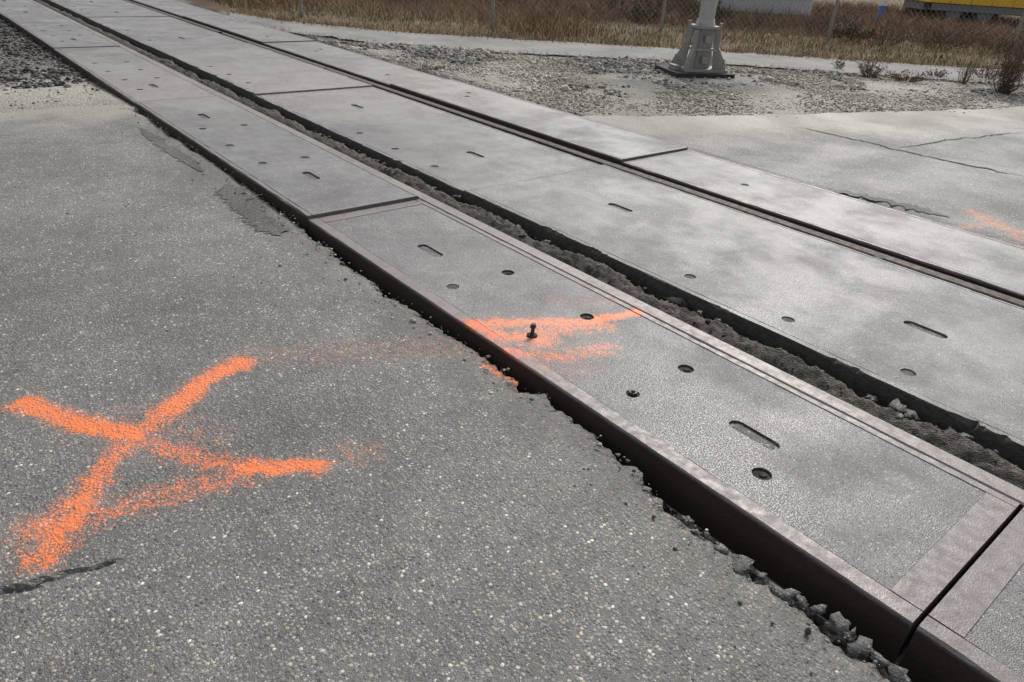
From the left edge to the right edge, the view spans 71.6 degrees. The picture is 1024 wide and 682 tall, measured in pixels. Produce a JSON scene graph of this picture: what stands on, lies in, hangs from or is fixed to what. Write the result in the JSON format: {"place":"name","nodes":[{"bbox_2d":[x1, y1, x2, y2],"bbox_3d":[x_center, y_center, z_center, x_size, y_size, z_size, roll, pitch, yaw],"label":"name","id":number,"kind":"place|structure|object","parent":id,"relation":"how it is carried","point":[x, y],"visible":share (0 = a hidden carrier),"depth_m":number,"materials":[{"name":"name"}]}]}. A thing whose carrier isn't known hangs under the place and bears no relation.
{"place":"outdoors","nodes":[
{"label":"outdoors","id":0,"kind":"place"},
{"bbox_2d":[0,71,105,107],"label":"gravel","id":1,"kind":"structure","parent":0,"point":[41,82],"depth_m":6.12,"materials":[{"name":"grey gravel"}]},
{"bbox_2d":[0,105,890,681],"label":"asphalt road","id":2,"kind":"structure","parent":0,"point":[298,465],"depth_m":1.85,"materials":[{"name":"grey asphalt"}]},
{"bbox_2d":[15,126,292,331],"bbox_3d":[-2.917,-0.626,3.372,2.889,0.012,3.785,-19,37,-35],"label":"loose grit","id":3,"kind":"object","parent":2,"relation":"on","point":[164,206],"visible":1,"depth_m":3.45,"materials":[{"name":"gravel"}]},
{"bbox_2d":[139,128,203,170],"bbox_3d":[-2.196,-1.235,4.539,0.136,0.008,1.228,-19,37,-35],"label":"repair patch","id":4,"kind":"object","parent":2,"relation":"on","point":[159,141],"visible":1,"depth_m":4.49,"materials":[{"name":"grey asphalt"}]},
{"bbox_2d":[214,184,292,234],"bbox_3d":[-1.349,-0.688,3.661,0.220,0.006,0.895,-16,35,-31],"label":"repair patch","id":5,"kind":"object","parent":2,"relation":"on","point":[261,220],"visible":1,"depth_m":3.63,"materials":[{"name":"grey asphalt"}]},
{"bbox_2d":[121,106,909,681],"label":"loose grit","id":6,"kind":"object","parent":2,"relation":"on","point":[807,630],"visible":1,"depth_m":2.07,"materials":[{"name":"gravel"}]},
{"bbox_2d":[302,232,910,681],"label":"asphalt chunks","id":7,"kind":"object","parent":2,"relation":"on","point":[840,624],"visible":0.88,"depth_m":1.60,"materials":[{"name":"grey asphalt"}]},
{"bbox_2d":[0,0,1023,681],"bbox_3d":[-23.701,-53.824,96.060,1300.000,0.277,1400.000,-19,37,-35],"label":"ground","id":8,"kind":"structure","parent":0,"point":[76,94],"depth_m":7.99,"materials":[{"name":"grey gravel"}]},
{"bbox_2d":[0,0,58,20],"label":"concrete crossing panel","id":9,"kind":"object","parent":8,"relation":"on","point":[18,8],"visible":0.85,"depth_m":10.36,"materials":[{"name":"concrete"}]},
{"bbox_2d":[0,16,89,88],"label":"railway ballast","id":10,"kind":"structure","parent":8,"relation":"on","point":[59,71],"depth_m":6.94,"materials":[{"name":"gravel"}]},
{"bbox_2d":[6,16,119,51],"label":"concrete crossing panel","id":11,"kind":"object","parent":8,"relation":"on","point":[51,33],"visible":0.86,"depth_m":8.52,"materials":[{"name":"concrete"}]},
{"bbox_2d":[44,0,169,22],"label":"concrete crossing panel","id":12,"kind":"object","parent":8,"relation":"on","point":[82,9],"visible":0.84,"depth_m":11.14,"materials":[{"name":"concrete"}]},
{"bbox_2d":[53,46,217,105],"bbox_3d":[-3.659,-2.503,6.760,0.662,0.161,3.038,-19,37,-35],"label":"concrete crossing panel","id":13,"kind":"object","parent":8,"relation":"on","point":[128,76],"visible":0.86,"depth_m":6.50,"materials":[{"name":"concrete"}]},
{"bbox_2d":[86,17,245,51],"bbox_3d":[-4.661,-4.067,9.461,1.152,0.161,3.038,-19,37,-35],"label":"concrete crossing panel","id":14,"kind":"object","parent":8,"relation":"on","point":[143,33],"visible":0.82,"depth_m":9.24,"materials":[{"name":"concrete"}]},
{"bbox_2d":[129,0,223,17],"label":"concrete crossing panel","id":15,"kind":"object","parent":8,"relation":"on","point":[177,8],"visible":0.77,"depth_m":11.88,"materials":[{"name":"concrete"}]},
{"bbox_2d":[183,15,315,44],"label":"concrete crossing panel","id":16,"kind":"object","parent":8,"relation":"on","point":[257,33],"visible":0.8,"depth_m":9.83,"materials":[{"name":"concrete"}]},
{"bbox_2d":[149,43,372,102],"bbox_3d":[-2.732,-2.825,7.451,1.152,0.161,3.038,-19,37,-35],"label":"concrete crossing panel","id":17,"kind":"object","parent":8,"relation":"on","point":[248,71],"visible":0.84,"depth_m":7.14,"materials":[{"name":"grey concrete"}]},
{"bbox_2d":[134,95,418,236],"bbox_3d":[-1.731,-1.261,4.750,0.661,0.161,3.038,-19,37,-35],"label":"concrete crossing panel","id":18,"kind":"object","parent":8,"relation":"on","point":[289,174],"visible":0.82,"depth_m":4.34,"materials":[{"name":"concrete"}]},
{"bbox_2d":[263,41,444,87],"bbox_3d":[-1.926,-3.103,8.052,0.865,0.161,3.038,-19,37,-35],"label":"concrete crossing panel","id":19,"kind":"object","parent":8,"relation":"on","point":[378,71],"visible":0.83,"depth_m":7.86,"materials":[{"name":"concrete"}]},
{"bbox_2d":[255,87,598,203],"bbox_3d":[-0.805,-1.568,5.449,1.152,0.161,3.038,-19,37,-35],"label":"concrete crossing panel","id":20,"kind":"object","parent":8,"relation":"on","point":[449,154],"visible":0.77,"depth_m":5.11,"materials":[{"name":"concrete"}]},
{"bbox_2d":[30,0,1023,520],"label":"railway rail","id":21,"kind":"object","parent":8,"relation":"on","point":[930,450],"visible":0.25,"depth_m":2.64,"materials":[{"name":"metal"}]},
{"bbox_2d":[390,79,687,165],"bbox_3d":[0.058,-1.886,6.080,0.724,0.161,3.038,-19,37,-35],"label":"concrete crossing panel","id":22,"kind":"object","parent":8,"relation":"on","point":[610,143],"visible":0.7,"depth_m":5.74,"materials":[{"name":"concrete"}]},
{"bbox_2d":[124,0,1023,307],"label":"railway rail","id":23,"kind":"object","parent":8,"relation":"on","point":[760,214],"visible":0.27,"depth_m":4.46,"materials":[{"name":"metal"}]},
{"bbox_2d":[208,0,1023,68],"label":"dry grass","id":24,"kind":"structure","parent":8,"relation":"on","point":[456,11],"depth_m":12.42,"materials":[{"name":"brown plant"}]},
{"bbox_2d":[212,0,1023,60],"bbox_3d":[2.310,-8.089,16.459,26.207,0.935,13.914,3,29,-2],"label":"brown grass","id":25,"kind":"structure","parent":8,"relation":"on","point":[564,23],"depth_m":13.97,"materials":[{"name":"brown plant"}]},
{"bbox_2d":[589,0,652,12],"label":"bare shrub","id":26,"kind":"object","parent":8,"relation":"on","point":[615,3],"visible":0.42,"depth_m":15.55,"materials":[{"name":"brown plant"}]},
{"bbox_2d":[226,7,1023,87],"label":"verge grass","id":27,"kind":"structure","parent":8,"relation":"on","point":[590,42],"depth_m":10.82,"materials":[{"name":"brown plant"}]},
{"bbox_2d":[617,0,662,22],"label":"evergreen shrub","id":28,"kind":"object","parent":8,"relation":"on","point":[645,14],"visible":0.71,"depth_m":13.73,"materials":[{"name":"green plant"}]},
{"bbox_2d":[316,38,998,98],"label":"railway ballast","id":29,"kind":"structure","parent":8,"relation":"on","point":[460,56],"depth_m":8.85,"materials":[{"name":"gravel"}]},
{"bbox_2d":[631,0,690,17],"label":"bare shrub","id":30,"kind":"object","parent":8,"relation":"on","point":[668,2],"visible":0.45,"depth_m":15.13,"materials":[{"name":"brown plant"}]},
{"bbox_2d":[299,0,1023,46],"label":"chain link fence","id":31,"kind":"object","parent":8,"relation":"on","point":[835,6],"visible":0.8,"depth_m":12.73,"materials":[{"name":"metal"}]},
{"bbox_2d":[308,199,1019,663],"bbox_3d":[0.182,-0.031,2.756,0.662,0.206,2.988,-19,37,-35],"label":"concrete crossing panel","id":32,"kind":"object","parent":8,"relation":"on","point":[880,541],"visible":0.96,"depth_m":2.16,"materials":[{"name":"concrete"}]},
{"bbox_2d":[655,0,734,77],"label":"signal mast","id":33,"kind":"object","parent":8,"relation":"on","point":[700,61],"visible":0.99,"depth_m":8.50,"materials":[{"name":"metal"}]},
{"bbox_2d":[677,0,717,19],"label":"bare shrub","id":34,"kind":"object","parent":8,"relation":"on","point":[695,3],"visible":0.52,"depth_m":15.24,"materials":[{"name":"brown plant"}]},
{"bbox_2d":[696,0,732,25],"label":"evergreen shrub","id":35,"kind":"object","parent":8,"relation":"on","point":[721,12],"visible":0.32,"depth_m":14.22,"materials":[{"name":"green plant"}]},
{"bbox_2d":[464,164,1023,470],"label":"concrete crossing panel","id":36,"kind":"object","parent":8,"relation":"on","point":[942,354],"visible":0.77,"depth_m":3.09,"materials":[{"name":"concrete"}]},
{"bbox_2d":[693,0,812,19],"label":"white shed","id":37,"kind":"structure","parent":8,"relation":"on","point":[798,5],"depth_m":16.49,"materials":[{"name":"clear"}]},
{"bbox_2d":[651,489,868,661],"bbox_3d":[0.097,0.282,2.341,0.146,0.052,3.912,-19,36,-34],"label":"gap rubble","id":38,"kind":"object","parent":8,"relation":"on","point":[817,619],"visible":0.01,"depth_m":1.70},
{"bbox_2d":[622,150,1023,300],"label":"concrete crossing panel","id":39,"kind":"object","parent":8,"relation":"on","point":[993,264],"visible":0.67,"depth_m":4.02,"materials":[{"name":"concrete"}]},
{"bbox_2d":[799,6,851,33],"bbox_3d":[6.256,-6.398,14.096,1.000,0.570,0.884,-7,31,-18],"label":"bare shrub","id":40,"kind":"object","parent":8,"relation":"on","point":[822,18],"visible":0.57,"depth_m":14.11,"materials":[{"name":"brown plant"}]},
{"bbox_2d":[832,22,874,41],"bbox_3d":[6.222,-5.653,13.019,0.795,0.322,0.794,-19,37,-35],"label":"evergreen shrub","id":41,"kind":"object","parent":8,"relation":"on","point":[854,31],"visible":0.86,"depth_m":12.93,"materials":[{"name":"green plant"}]},
{"bbox_2d":[853,55,887,77],"bbox_3d":[4.695,-3.602,9.297,0.417,0.303,0.445,-19,37,-35],"label":"dead weed plant","id":42,"kind":"object","parent":8,"relation":"on","point":[868,70],"visible":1,"depth_m":9.29,"materials":[{"name":"brown plant"}]},
{"bbox_2d":[877,0,888,21],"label":"marker post","id":43,"kind":"object","parent":8,"relation":"on","point":[884,5],"visible":0.61,"depth_m":17.06,"materials":[{"name":"blue paint"}]},
{"bbox_2d":[856,23,918,46],"bbox_3d":[6.577,-5.466,12.648,1.116,0.396,0.925,-10,32,-23],"label":"bare shrub","id":44,"kind":"object","parent":8,"relation":"on","point":[885,37],"visible":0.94,"depth_m":12.63,"materials":[{"name":"brown plant"}]},
{"bbox_2d":[884,69,930,81],"bbox_3d":[5.113,-3.448,9.197,0.624,0.179,0.498,4,29,1],"label":"dead weed plant","id":45,"kind":"object","parent":8,"relation":"on","point":[907,77],"visible":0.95,"depth_m":9.15,"materials":[{"name":"brown plant"}]},
{"bbox_2d":[893,24,983,49],"bbox_3d":[7.696,-5.516,12.848,1.435,0.412,1.180,6,29,4],"label":"bare shrub","id":46,"kind":"object","parent":8,"relation":"on","point":[938,41],"visible":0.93,"depth_m":12.82,"materials":[{"name":"brown plant"}]},
{"bbox_2d":[899,507,1023,681],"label":"concrete crossing panel","id":47,"kind":"object","parent":8,"relation":"on","point":[970,628],"visible":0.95,"depth_m":1.57,"materials":[{"name":"concrete"}]},
{"bbox_2d":[903,0,1023,25],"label":"yellow truck","id":48,"kind":"object","parent":8,"relation":"on","point":[967,4],"visible":0.61,"depth_m":18.08,"materials":[{"name":"paint"}]},
{"bbox_2d":[951,51,984,83],"bbox_3d":[5.946,-3.562,9.243,0.374,0.424,0.330,6,29,4],"label":"dead weed plant","id":49,"kind":"object","parent":8,"relation":"on","point":[966,73],"visible":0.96,"depth_m":9.26,"materials":[{"name":"brown plant"}]},
{"bbox_2d":[967,29,1023,54],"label":"bare shrub","id":50,"kind":"object","parent":8,"relation":"on","point":[988,45],"visible":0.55,"depth_m":12.82,"materials":[{"name":"brown plant"}]},
{"bbox_2d":[979,22,1023,94],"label":"dead weed plant","id":51,"kind":"object","parent":8,"relation":"on","point":[1015,65],"visible":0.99,"depth_m":8.59,"materials":[{"name":"brown plant"}]},
{"bbox_2d":[33,0,1023,489],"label":"flangeway dirt","id":52,"kind":"structure","parent":0,"point":[969,452],"depth_m":2.87,"materials":[{"name":"brown soil"}]},
{"bbox_2d":[327,136,1017,466],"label":"broken concrete chips","id":53,"kind":"object","parent":52,"relation":"on","point":[896,405],"visible":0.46,"depth_m":2.44,"materials":[{"name":"concrete"}]},
{"bbox_2d":[230,12,1023,84],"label":"path","id":54,"kind":"structure","parent":0,"point":[543,47],"depth_m":10.21,"materials":[{"name":"grey concrete"}]},
{"bbox_2d":[831,55,846,68],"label":"dead weed plant","id":55,"kind":"object","parent":54,"relation":"on","point":[842,64],"visible":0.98,"depth_m":9.86,"materials":[{"name":"brown plant"}]},
{"bbox_2d":[924,67,951,76],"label":"dead weed plant","id":56,"kind":"object","parent":54,"relation":"on","point":[940,74],"visible":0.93,"depth_m":9.71,"materials":[{"name":"brown plant"}]},
{"bbox_2d":[974,65,1001,78],"bbox_3d":[6.559,-3.696,9.777,0.384,0.207,0.518,-7,31,-18],"label":"dead weed plant","id":57,"kind":"object","parent":54,"relation":"on","point":[982,74],"visible":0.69,"depth_m":9.81,"materials":[{"name":"brown plant"}]},
{"bbox_2d":[329,43,1023,117],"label":"gravel","id":58,"kind":"structure","parent":0,"point":[687,93],"depth_m":7.83,"materials":[{"name":"grey gravel"}]},
{"bbox_2d":[582,106,1023,246],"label":"asphalt road","id":59,"kind":"structure","parent":0,"point":[986,202],"depth_m":5.49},
{"bbox_2d":[800,182,948,216],"bbox_3d":[2.212,-0.897,4.433,0.956,0.010,0.168,23,35,31],"label":"repair patch","id":60,"kind":"object","parent":59,"relation":"on","point":[917,208],"visible":1,"depth_m":4.39,"materials":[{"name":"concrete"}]},
{"bbox_2d":[802,127,1016,174],"bbox_3d":[3.085,-1.526,5.656,0.091,0.004,1.760,-21,38,-37],"label":"road crack","id":61,"kind":"object","parent":59,"relation":"on","point":[910,152],"visible":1,"depth_m":5.59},
{"bbox_2d":[905,133,1005,146],"bbox_3d":[3.946,-1.765,6.188,1.951,0.010,0.068,-13,33,-28],"label":"road crack","id":62,"kind":"object","parent":59,"relation":"on","point":[952,139],"visible":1,"depth_m":6.09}
]}

